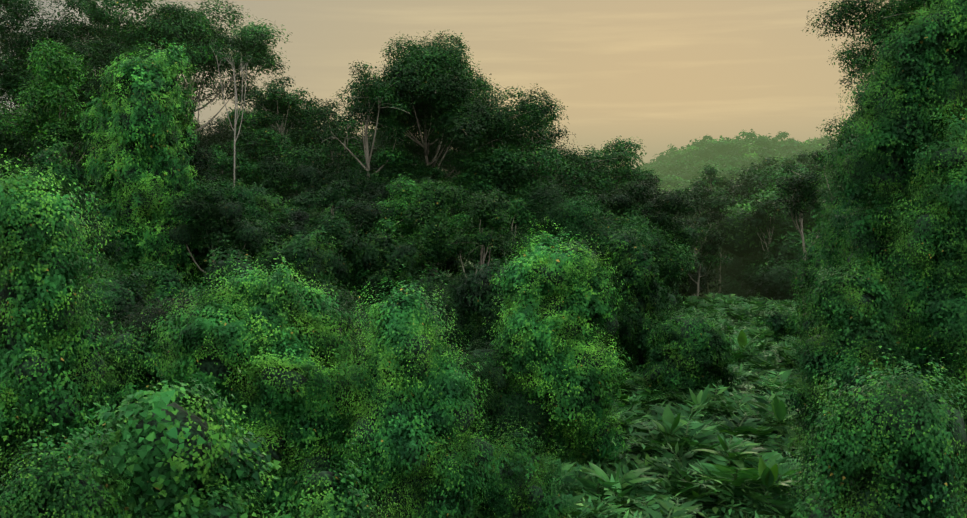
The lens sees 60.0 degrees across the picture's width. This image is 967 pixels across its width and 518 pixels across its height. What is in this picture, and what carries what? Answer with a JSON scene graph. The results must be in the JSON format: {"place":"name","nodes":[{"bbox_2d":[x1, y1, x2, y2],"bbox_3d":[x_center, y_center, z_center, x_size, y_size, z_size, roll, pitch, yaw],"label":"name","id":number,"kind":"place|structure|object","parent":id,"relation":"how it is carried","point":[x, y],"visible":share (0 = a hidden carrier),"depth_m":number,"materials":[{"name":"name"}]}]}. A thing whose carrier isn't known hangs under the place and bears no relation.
{"place":"outdoors","nodes":[
{"label":"outdoors","id":0,"kind":"place"},
{"bbox_2d":[0,0,910,173],"label":"sky","id":1,"kind":"structure","parent":0,"point":[660,73],"materials":[{"name":"beige"}]},
{"bbox_2d":[198,255,966,517],"bbox_3d":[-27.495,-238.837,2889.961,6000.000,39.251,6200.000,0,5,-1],"label":"ground","id":2,"kind":"structure","parent":0,"point":[722,513],"depth_m":55.94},
{"bbox_2d":[0,120,56,181],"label":"tree","id":3,"kind":"object","parent":2,"relation":"on","point":[9,144],"visible":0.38,"depth_m":84.87,"materials":[{"name":"green plant"}]},
{"bbox_2d":[0,38,100,173],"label":"tree","id":4,"kind":"object","parent":2,"relation":"on","point":[59,125],"visible":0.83,"depth_m":79.94,"materials":[{"name":"green plant"}]},
{"bbox_2d":[0,0,116,172],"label":"tree","id":5,"kind":"object","parent":2,"relation":"on","point":[18,10],"visible":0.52,"depth_m":94.07,"materials":[{"name":"green plant"}]},
{"bbox_2d":[18,135,109,266],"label":"vine tree","id":6,"kind":"object","parent":2,"relation":"on","point":[66,170],"visible":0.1,"depth_m":68.75,"materials":[{"name":"green plant"}]},
{"bbox_2d":[0,187,128,286],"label":"vine bush","id":7,"kind":"object","parent":2,"relation":"on","point":[111,249],"visible":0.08,"depth_m":61.76,"materials":[{"name":"green plant"}]},
{"bbox_2d":[0,124,146,509],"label":"vine tree","id":8,"kind":"object","parent":2,"relation":"on","point":[53,369],"visible":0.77,"depth_m":28.94,"materials":[{"name":"green plant"}]},
{"bbox_2d":[0,399,159,517],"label":"vine bush","id":9,"kind":"object","parent":2,"relation":"on","point":[55,491],"visible":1,"depth_m":19.70,"materials":[{"name":"green plant"}]},
{"bbox_2d":[49,0,125,154],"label":"tree","id":10,"kind":"object","parent":2,"relation":"on","point":[98,21],"visible":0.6,"depth_m":105.92,"materials":[{"name":"green plant"}]},
{"bbox_2d":[0,24,181,163],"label":"tree","id":11,"kind":"object","parent":2,"relation":"on","point":[11,78],"visible":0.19,"depth_m":90.28,"materials":[{"name":"green plant"}]},
{"bbox_2d":[71,36,161,91],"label":"tree","id":12,"kind":"object","parent":2,"relation":"on","point":[112,50],"visible":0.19,"depth_m":100.70,"materials":[{"name":"green plant"}]},
{"bbox_2d":[80,245,153,311],"bbox_3d":[-26.349,5.298,55.668,7.813,12.368,7.815,3,6,31],"label":"vine bush","id":13,"kind":"object","parent":2,"relation":"on","point":[104,269],"visible":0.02,"depth_m":55.26,"materials":[{"name":"green plant"}]},
{"bbox_2d":[70,248,171,389],"bbox_3d":[-21.908,5.621,47.922,11.739,14.767,9.124,0,5,-1],"label":"vine bush","id":14,"kind":"object","parent":2,"relation":"on","point":[119,292],"visible":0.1,"depth_m":47.28,"materials":[{"name":"green plant"}]},
{"bbox_2d":[84,318,174,449],"bbox_3d":[-17.674,8.822,41.572,6.961,12.090,6.608,0,5,-1],"label":"vine bush","id":15,"kind":"object","parent":2,"relation":"on","point":[131,387],"visible":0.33,"depth_m":40.78,"materials":[{"name":"green plant"}]},
{"bbox_2d":[73,292,199,389],"bbox_3d":[-16.199,7.235,44.456,16.421,11.259,9.092,3,6,29],"label":"tree","id":16,"kind":"object","parent":2,"relation":"on","point":[148,318],"visible":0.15,"depth_m":42.91,"materials":[{"name":"green plant"}]},
{"bbox_2d":[72,38,207,290],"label":"vine tree","id":17,"kind":"object","parent":2,"relation":"on","point":[138,144],"depth_m":71.98,"materials":[{"name":"green plant"}]},
{"bbox_2d":[74,133,229,196],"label":"tree","id":18,"kind":"object","parent":2,"relation":"on","point":[198,161],"visible":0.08,"depth_m":78.25,"materials":[{"name":"green plant"}]},
{"bbox_2d":[121,245,208,310],"bbox_3d":[-22.151,4.938,59.280,8.877,11.672,6.684,-2,5,-24],"label":"vine bush","id":19,"kind":"object","parent":2,"relation":"on","point":[161,281],"visible":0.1,"depth_m":59.04,"materials":[{"name":"green plant"}]},
{"bbox_2d":[63,362,280,517],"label":"vine bush","id":20,"kind":"object","parent":2,"relation":"on","point":[184,467],"visible":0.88,"depth_m":22.24,"materials":[{"name":"green plant"}]},
{"bbox_2d":[57,0,289,147],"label":"tree","id":21,"kind":"object","parent":2,"relation":"on","point":[173,25],"visible":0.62,"depth_m":112.21,"materials":[{"name":"green plant"}]},
{"bbox_2d":[174,181,241,289],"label":"vine tree","id":22,"kind":"object","parent":2,"relation":"on","point":[199,253],"visible":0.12,"depth_m":75.61,"materials":[{"name":"green plant"}]},
{"bbox_2d":[154,176,285,272],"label":"tree","id":23,"kind":"object","parent":2,"relation":"on","point":[206,204],"visible":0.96,"depth_m":68.32,"materials":[{"name":"green plant"}]},
{"bbox_2d":[169,120,271,163],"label":"tree","id":24,"kind":"object","parent":2,"relation":"on","point":[217,138],"visible":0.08,"depth_m":120.64,"materials":[{"name":"green plant"}]},
{"bbox_2d":[197,39,257,185],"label":"pale bare tree","id":25,"kind":"object","parent":2,"relation":"on","point":[225,55],"visible":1,"depth_m":87.85,"materials":[{"name":"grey plant"}]},
{"bbox_2d":[201,144,264,191],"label":"tree","id":26,"kind":"object","parent":2,"relation":"on","point":[221,162],"visible":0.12,"depth_m":93.30,"materials":[{"name":"green plant"}]},
{"bbox_2d":[197,162,293,214],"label":"tree","id":27,"kind":"object","parent":2,"relation":"on","point":[267,183],"visible":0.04,"depth_m":93.46,"materials":[{"name":"green plant"}]},
{"bbox_2d":[203,102,295,154],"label":"tree","id":28,"kind":"object","parent":2,"relation":"on","point":[223,125],"visible":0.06,"depth_m":130.18,"materials":[{"name":"green plant"}]},
{"bbox_2d":[138,250,370,517],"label":"vine bush mound","id":29,"kind":"object","parent":2,"relation":"on","point":[276,340],"visible":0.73,"depth_m":35.09,"materials":[{"name":"green plant"}]},
{"bbox_2d":[206,141,302,204],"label":"tree","id":30,"kind":"object","parent":2,"relation":"on","point":[281,194],"visible":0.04,"depth_m":98.89,"materials":[{"name":"green plant"}]},
{"bbox_2d":[223,125,296,194],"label":"tree","id":31,"kind":"object","parent":2,"relation":"on","point":[250,145],"visible":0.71,"depth_m":99.35,"materials":[{"name":"green plant"}]},
{"bbox_2d":[189,233,340,306],"bbox_3d":[-17.294,3.708,64.551,14.231,11.511,11.700,0,5,-1],"label":"vine bush","id":32,"kind":"object","parent":2,"relation":"on","point":[228,265],"visible":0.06,"depth_m":62.51,"materials":[{"name":"green plant"}]},
{"bbox_2d":[218,177,323,264],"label":"tree","id":33,"kind":"object","parent":2,"relation":"on","point":[259,192],"visible":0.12,"depth_m":79.30,"materials":[{"name":"green plant"}]},
{"bbox_2d":[221,75,337,158],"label":"tree","id":34,"kind":"object","parent":2,"relation":"on","point":[277,102],"visible":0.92,"depth_m":105.13,"materials":[{"name":"green plant"}]},
{"bbox_2d":[252,138,330,199],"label":"tree","id":35,"kind":"object","parent":2,"relation":"on","point":[303,153],"visible":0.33,"depth_m":99.09,"materials":[{"name":"green plant"}]},
{"bbox_2d":[255,220,359,310],"bbox_3d":[-14.013,3.823,65.791,8.404,13.629,8.130,0,5,-1],"label":"tree","id":36,"kind":"object","parent":2,"relation":"on","point":[310,252],"visible":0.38,"depth_m":64.45,"materials":[{"name":"green plant"}]},
{"bbox_2d":[267,199,352,279],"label":"tree","id":37,"kind":"object","parent":2,"relation":"on","point":[296,216],"visible":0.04,"depth_m":78.08,"materials":[{"name":"green plant"}]},
{"bbox_2d":[251,150,372,217],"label":"tree","id":38,"kind":"object","parent":2,"relation":"on","point":[309,176],"visible":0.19,"depth_m":86.79,"materials":[{"name":"green plant"}]},
{"bbox_2d":[274,95,364,173],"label":"tree","id":39,"kind":"object","parent":2,"relation":"on","point":[311,130],"visible":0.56,"depth_m":107.83,"materials":[{"name":"green plant"}]},
{"bbox_2d":[288,152,354,193],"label":"tree","id":40,"kind":"object","parent":2,"relation":"on","point":[341,165],"visible":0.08,"depth_m":97.18,"materials":[{"name":"green plant"}]},
{"bbox_2d":[255,428,415,517],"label":"vine bush","id":41,"kind":"object","parent":2,"relation":"on","point":[322,488],"visible":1,"depth_m":23.74,"materials":[{"name":"green plant"}]},
{"bbox_2d":[271,179,401,259],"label":"tree","id":42,"kind":"object","parent":2,"relation":"on","point":[365,214],"visible":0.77,"depth_m":72.02,"materials":[{"name":"green plant"}]},
{"bbox_2d":[298,279,380,414],"bbox_3d":[-6.140,7.772,40.979,9.138,13.210,12.840,0,5,-1],"label":"bush","id":43,"kind":"object","parent":2,"relation":"on","point":[342,303],"visible":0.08,"depth_m":40.67,"materials":[{"name":"green plant"}]},
{"bbox_2d":[316,108,375,177],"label":"tree","id":44,"kind":"object","parent":2,"relation":"on","point":[339,148],"visible":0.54,"depth_m":104.01,"materials":[{"name":"green plant"}]},
{"bbox_2d":[306,195,385,310],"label":"vine tree","id":45,"kind":"object","parent":2,"relation":"on","point":[348,256],"visible":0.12,"depth_m":77.20,"materials":[{"name":"green plant"}]},
{"bbox_2d":[315,59,415,180],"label":"sparse tree","id":46,"kind":"object","parent":2,"relation":"on","point":[371,91],"visible":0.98,"depth_m":92.27,"materials":[{"name":"green plant"}]},
{"bbox_2d":[293,156,467,218],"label":"tree","id":47,"kind":"object","parent":2,"relation":"on","point":[389,172],"visible":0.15,"depth_m":93.72,"materials":[{"name":"green plant"}]},
{"bbox_2d":[347,226,432,312],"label":"tree","id":48,"kind":"object","parent":2,"relation":"on","point":[379,260],"visible":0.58,"depth_m":68.51,"materials":[{"name":"green plant"}]},
{"bbox_2d":[351,141,447,182],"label":"tree","id":49,"kind":"object","parent":2,"relation":"on","point":[396,156],"visible":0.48,"depth_m":95.56,"materials":[{"name":"green plant"}]},
{"bbox_2d":[353,178,450,244],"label":"tree","id":50,"kind":"object","parent":2,"relation":"on","point":[384,193],"visible":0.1,"depth_m":80.49,"materials":[{"name":"green plant"}]},
{"bbox_2d":[311,266,528,517],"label":"vine bush mound","id":51,"kind":"object","parent":2,"relation":"on","point":[410,388],"visible":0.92,"depth_m":33.67,"materials":[{"name":"green plant"}]},
{"bbox_2d":[371,172,473,276],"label":"tree","id":52,"kind":"object","parent":2,"relation":"on","point":[423,209],"visible":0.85,"depth_m":74.80,"materials":[{"name":"green plant"}]},
{"bbox_2d":[388,260,457,351],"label":"vine bush","id":53,"kind":"object","parent":2,"relation":"on","point":[430,287],"visible":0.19,"depth_m":66.18,"materials":[{"name":"green plant"}]},
{"bbox_2d":[337,29,564,181],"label":"tall tree","id":54,"kind":"object","parent":2,"relation":"on","point":[441,91],"visible":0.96,"depth_m":96.98,"materials":[{"name":"green plant"}]},
{"bbox_2d":[425,248,509,282],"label":"tree","id":55,"kind":"object","parent":2,"relation":"on","point":[455,269],"visible":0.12,"depth_m":81.46,"materials":[{"name":"green plant"}]},
{"bbox_2d":[437,148,517,266],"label":"tree","id":56,"kind":"object","parent":2,"relation":"on","point":[460,161],"visible":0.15,"depth_m":97.11,"materials":[{"name":"green plant"}]},
{"bbox_2d":[441,185,514,276],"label":"tree","id":57,"kind":"object","parent":2,"relation":"on","point":[489,213],"visible":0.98,"depth_m":71.59,"materials":[{"name":"green plant"}]},
{"bbox_2d":[430,245,531,383],"bbox_3d":[1.514,6.711,58.295,10.314,15.735,9.189,0,5,-1],"label":"vine bush","id":58,"kind":"object","parent":2,"relation":"on","point":[470,304],"visible":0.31,"depth_m":57.66,"materials":[{"name":"green plant"}]},
{"bbox_2d":[436,327,561,456],"bbox_3d":[-1.182,9.737,49.029,12.632,11.171,10.627,0,5,-1],"label":"vine bush","id":59,"kind":"object","parent":2,"relation":"on","point":[512,407],"visible":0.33,"depth_m":47.83,"materials":[{"name":"green plant"}]},
{"bbox_2d":[461,118,551,175],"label":"tree","id":60,"kind":"object","parent":2,"relation":"on","point":[513,134],"visible":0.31,"depth_m":100.36,"materials":[{"name":"green plant"}]},
{"bbox_2d":[444,140,573,236],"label":"tree","id":61,"kind":"object","parent":2,"relation":"on","point":[504,170],"visible":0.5,"depth_m":92.85,"materials":[{"name":"green plant"}]},
{"bbox_2d":[492,195,544,264],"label":"tree","id":62,"kind":"object","parent":2,"relation":"on","point":[520,212],"visible":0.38,"depth_m":84.13,"materials":[{"name":"green plant"}]},
{"bbox_2d":[492,228,558,264],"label":"tree","id":63,"kind":"object","parent":2,"relation":"on","point":[515,241],"visible":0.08,"depth_m":81.23,"materials":[{"name":"green plant"}]},
{"bbox_2d":[467,415,586,517],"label":"vine bush","id":64,"kind":"object","parent":2,"relation":"on","point":[512,494],"visible":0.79,"depth_m":38.85,"materials":[{"name":"green plant"}]},
{"bbox_2d":[468,86,642,194],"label":"sparse tree","id":65,"kind":"object","parent":2,"relation":"on","point":[533,136],"visible":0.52,"depth_m":104.36,"materials":[{"name":"green plant"}]},
{"bbox_2d":[480,219,637,468],"bbox_3d":[4.013,6.906,51.029,10.507,18.836,9.114,0,5,-1],"label":"vine tree","id":66,"kind":"object","parent":2,"relation":"on","point":[561,298],"visible":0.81,"depth_m":48.79,"materials":[{"name":"green plant"}]},
{"bbox_2d":[493,174,661,279],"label":"tree","id":67,"kind":"object","parent":2,"relation":"on","point":[573,218],"visible":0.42,"depth_m":83.76,"materials":[{"name":"green plant"}]},
{"bbox_2d":[562,152,618,197],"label":"tree","id":68,"kind":"object","parent":2,"relation":"on","point":[596,188],"visible":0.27,"depth_m":109.30,"materials":[{"name":"green plant"}]},
{"bbox_2d":[546,175,635,213],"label":"tree","id":69,"kind":"object","parent":2,"relation":"on","point":[575,188],"visible":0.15,"depth_m":102.47,"materials":[{"name":"green plant"}]},
{"bbox_2d":[560,236,630,347],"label":"vine bush","id":70,"kind":"object","parent":2,"relation":"on","point":[609,324],"visible":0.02,"depth_m":67.04,"materials":[{"name":"green plant"}]},
{"bbox_2d":[562,135,657,212],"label":"tree","id":71,"kind":"object","parent":2,"relation":"on","point":[623,175],"visible":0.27,"depth_m":113.52,"materials":[{"name":"green plant"}]},
{"bbox_2d":[584,460,657,495],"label":"banana plant","id":72,"kind":"object","parent":2,"relation":"on","point":[597,471],"visible":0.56,"depth_m":45.29,"materials":[{"name":"green plant"}]},
{"bbox_2d":[595,221,678,377],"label":"vine tree","id":73,"kind":"object","parent":2,"relation":"on","point":[632,254],"visible":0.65,"depth_m":72.71,"materials":[{"name":"green plant"}]},
{"bbox_2d":[578,178,699,236],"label":"tree","id":74,"kind":"object","parent":2,"relation":"on","point":[670,201],"visible":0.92,"depth_m":95.85,"materials":[{"name":"green plant"}]},
{"bbox_2d":[586,202,698,285],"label":"tree","id":75,"kind":"object","parent":2,"relation":"on","point":[675,260],"visible":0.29,"depth_m":93.65,"materials":[{"name":"green plant"}]},
{"bbox_2d":[601,179,703,238],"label":"tree","id":76,"kind":"object","parent":2,"relation":"on","point":[655,191],"visible":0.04,"depth_m":107.98,"materials":[{"name":"green plant"}]},
{"bbox_2d":[645,279,686,360],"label":"tree","id":77,"kind":"object","parent":2,"relation":"on","point":[670,306],"visible":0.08,"depth_m":77.05,"materials":[{"name":"green plant"}]},
{"bbox_2d":[617,174,714,249],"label":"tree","id":78,"kind":"object","parent":2,"relation":"on","point":[691,197],"visible":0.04,"depth_m":114.66,"materials":[{"name":"green plant"}]},
{"bbox_2d":[651,405,688,435],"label":"banana plant","id":79,"kind":"object","parent":2,"relation":"on","point":[668,415],"visible":0.56,"depth_m":53.08,"materials":[{"name":"green plant"}]},
{"bbox_2d":[647,207,703,311],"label":"vine tree","id":80,"kind":"object","parent":2,"relation":"on","point":[686,234],"visible":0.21,"depth_m":98.48,"materials":[{"name":"green plant"}]},
{"bbox_2d":[636,301,743,400],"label":"vine bush","id":81,"kind":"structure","parent":2,"relation":"on","point":[695,351],"depth_m":64.14,"materials":[{"name":"green plant"}]},
{"bbox_2d":[684,383,725,410],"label":"banana plant","id":82,"kind":"object","parent":2,"relation":"on","point":[701,397],"visible":0.6,"depth_m":59.54,"materials":[{"name":"green plant"}]},
{"bbox_2d":[677,164,735,297],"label":"tree","id":83,"kind":"object","parent":2,"relation":"on","point":[709,172],"visible":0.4,"depth_m":170.88,"materials":[{"name":"green plant"}]},
{"bbox_2d":[447,292,966,517],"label":"ginger thicket","id":84,"kind":"object","parent":2,"relation":"on","point":[685,486],"visible":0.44,"depth_m":51.93,"materials":[{"name":"green plant"}]},
{"bbox_2d":[684,185,731,295],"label":"tree","id":85,"kind":"object","parent":2,"relation":"on","point":[711,216],"visible":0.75,"depth_m":136.09,"materials":[{"name":"green plant"}]},
{"bbox_2d":[686,222,734,296],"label":"tree","id":86,"kind":"object","parent":2,"relation":"on","point":[708,247],"visible":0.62,"depth_m":117.00,"materials":[{"name":"green plant"}]},
{"bbox_2d":[690,185,745,296],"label":"tree","id":87,"kind":"object","parent":2,"relation":"on","point":[734,202],"visible":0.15,"depth_m":152.03,"materials":[{"name":"green plant"}]},
{"bbox_2d":[696,434,768,468],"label":"banana plant","id":88,"kind":"object","parent":2,"relation":"on","point":[739,464],"visible":0.56,"depth_m":49.61,"materials":[{"name":"green plant"}]},
{"bbox_2d":[637,131,839,291],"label":"forested hill","id":89,"kind":"structure","parent":2,"relation":"on","point":[741,239],"depth_m":171.61,"materials":[{"name":"green plant"}]},
{"bbox_2d":[678,226,819,301],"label":"forest understorey","id":90,"kind":"object","parent":2,"relation":"on","point":[770,279],"visible":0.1,"depth_m":127.91,"materials":[{"name":"green plant"}]},
{"bbox_2d":[739,156,793,176],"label":"hill tree","id":91,"kind":"object","parent":2,"relation":"on","point":[767,160],"visible":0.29,"depth_m":209.28,"materials":[{"name":"green plant"}]},
{"bbox_2d":[740,198,793,262],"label":"tree","id":92,"kind":"object","parent":2,"relation":"on","point":[760,219],"visible":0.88,"depth_m":135.13,"materials":[{"name":"green plant"}]},
{"bbox_2d":[758,456,795,494],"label":"banana plant","id":93,"kind":"object","parent":2,"relation":"on","point":[770,470],"visible":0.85,"depth_m":44.77,"materials":[{"name":"green plant"}]},
{"bbox_2d":[753,394,802,449],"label":"banana plant","id":94,"kind":"object","parent":2,"relation":"on","point":[779,409],"visible":0.85,"depth_m":54.88,"materials":[{"name":"green plant"}]},
{"bbox_2d":[757,308,801,342],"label":"bush","id":95,"kind":"object","parent":2,"relation":"on","point":[778,321],"visible":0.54,"depth_m":87.48,"materials":[{"name":"green plant"}]},
{"bbox_2d":[771,164,828,314],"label":"tree","id":96,"kind":"object","parent":2,"relation":"on","point":[803,190],"visible":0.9,"depth_m":95.13,"materials":[{"name":"green plant"}]},
{"bbox_2d":[781,231,830,359],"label":"vine tree","id":97,"kind":"object","parent":2,"relation":"on","point":[810,249],"visible":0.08,"depth_m":72.59,"materials":[{"name":"green plant"}]},
{"bbox_2d":[789,192,831,403],"bbox_3d":[25.712,4.664,58.500,8.392,19.159,6.273,3,6,32],"label":"vine tree","id":98,"kind":"object","parent":2,"relation":"on","point":[818,264],"visible":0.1,"depth_m":58.93,"materials":[{"name":"green plant"}]},
{"bbox_2d":[799,106,868,405],"bbox_3d":[24.725,1.379,52.449,9.319,24.581,8.248,0,5,-1],"label":"tree","id":99,"kind":"object","parent":2,"relation":"on","point":[829,223],"visible":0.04,"depth_m":52.34,"materials":[{"name":"green plant"}]},
{"bbox_2d":[816,69,868,153],"bbox_3d":[30.312,-1.142,60.398,9.233,25.501,11.043,-1,5,-17],"label":"tree","id":100,"kind":"object","parent":2,"relation":"on","point":[832,125],"visible":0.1,"depth_m":62.29,"materials":[{"name":"green plant"}]},
{"bbox_2d":[774,259,931,517],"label":"vine bush","id":101,"kind":"object","parent":2,"relation":"on","point":[851,301],"visible":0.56,"depth_m":39.57,"materials":[{"name":"green plant"}]},
{"bbox_2d":[818,176,888,330],"bbox_3d":[23.986,2.885,47.883,8.440,21.587,7.417,0,5,-1],"label":"vine tree","id":102,"kind":"object","parent":2,"relation":"on","point":[882,233],"visible":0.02,"depth_m":49.18,"materials":[{"name":"green plant"}]},
{"bbox_2d":[765,346,966,517],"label":"vine bush","id":103,"kind":"object","parent":2,"relation":"on","point":[881,454],"visible":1,"depth_m":25.86,"materials":[{"name":"green plant"}]},
{"bbox_2d":[801,0,966,125],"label":"tree","id":104,"kind":"object","parent":2,"relation":"on","point":[842,12],"visible":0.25,"depth_m":47.53,"materials":[{"name":"green plant"}]},
{"bbox_2d":[812,0,966,343],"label":"tree","id":105,"kind":"object","parent":2,"relation":"on","point":[917,77],"visible":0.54,"depth_m":43.14,"materials":[{"name":"green plant"}]},
{"bbox_2d":[870,328,966,506],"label":"vine bush","id":106,"kind":"object","parent":2,"relation":"on","point":[923,369],"visible":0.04,"depth_m":40.40,"materials":[{"name":"green plant"}]},
{"bbox_2d":[879,104,966,513],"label":"vine tree","id":107,"kind":"object","parent":2,"relation":"on","point":[934,288],"visible":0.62,"depth_m":39.54,"materials":[{"name":"green plant"}]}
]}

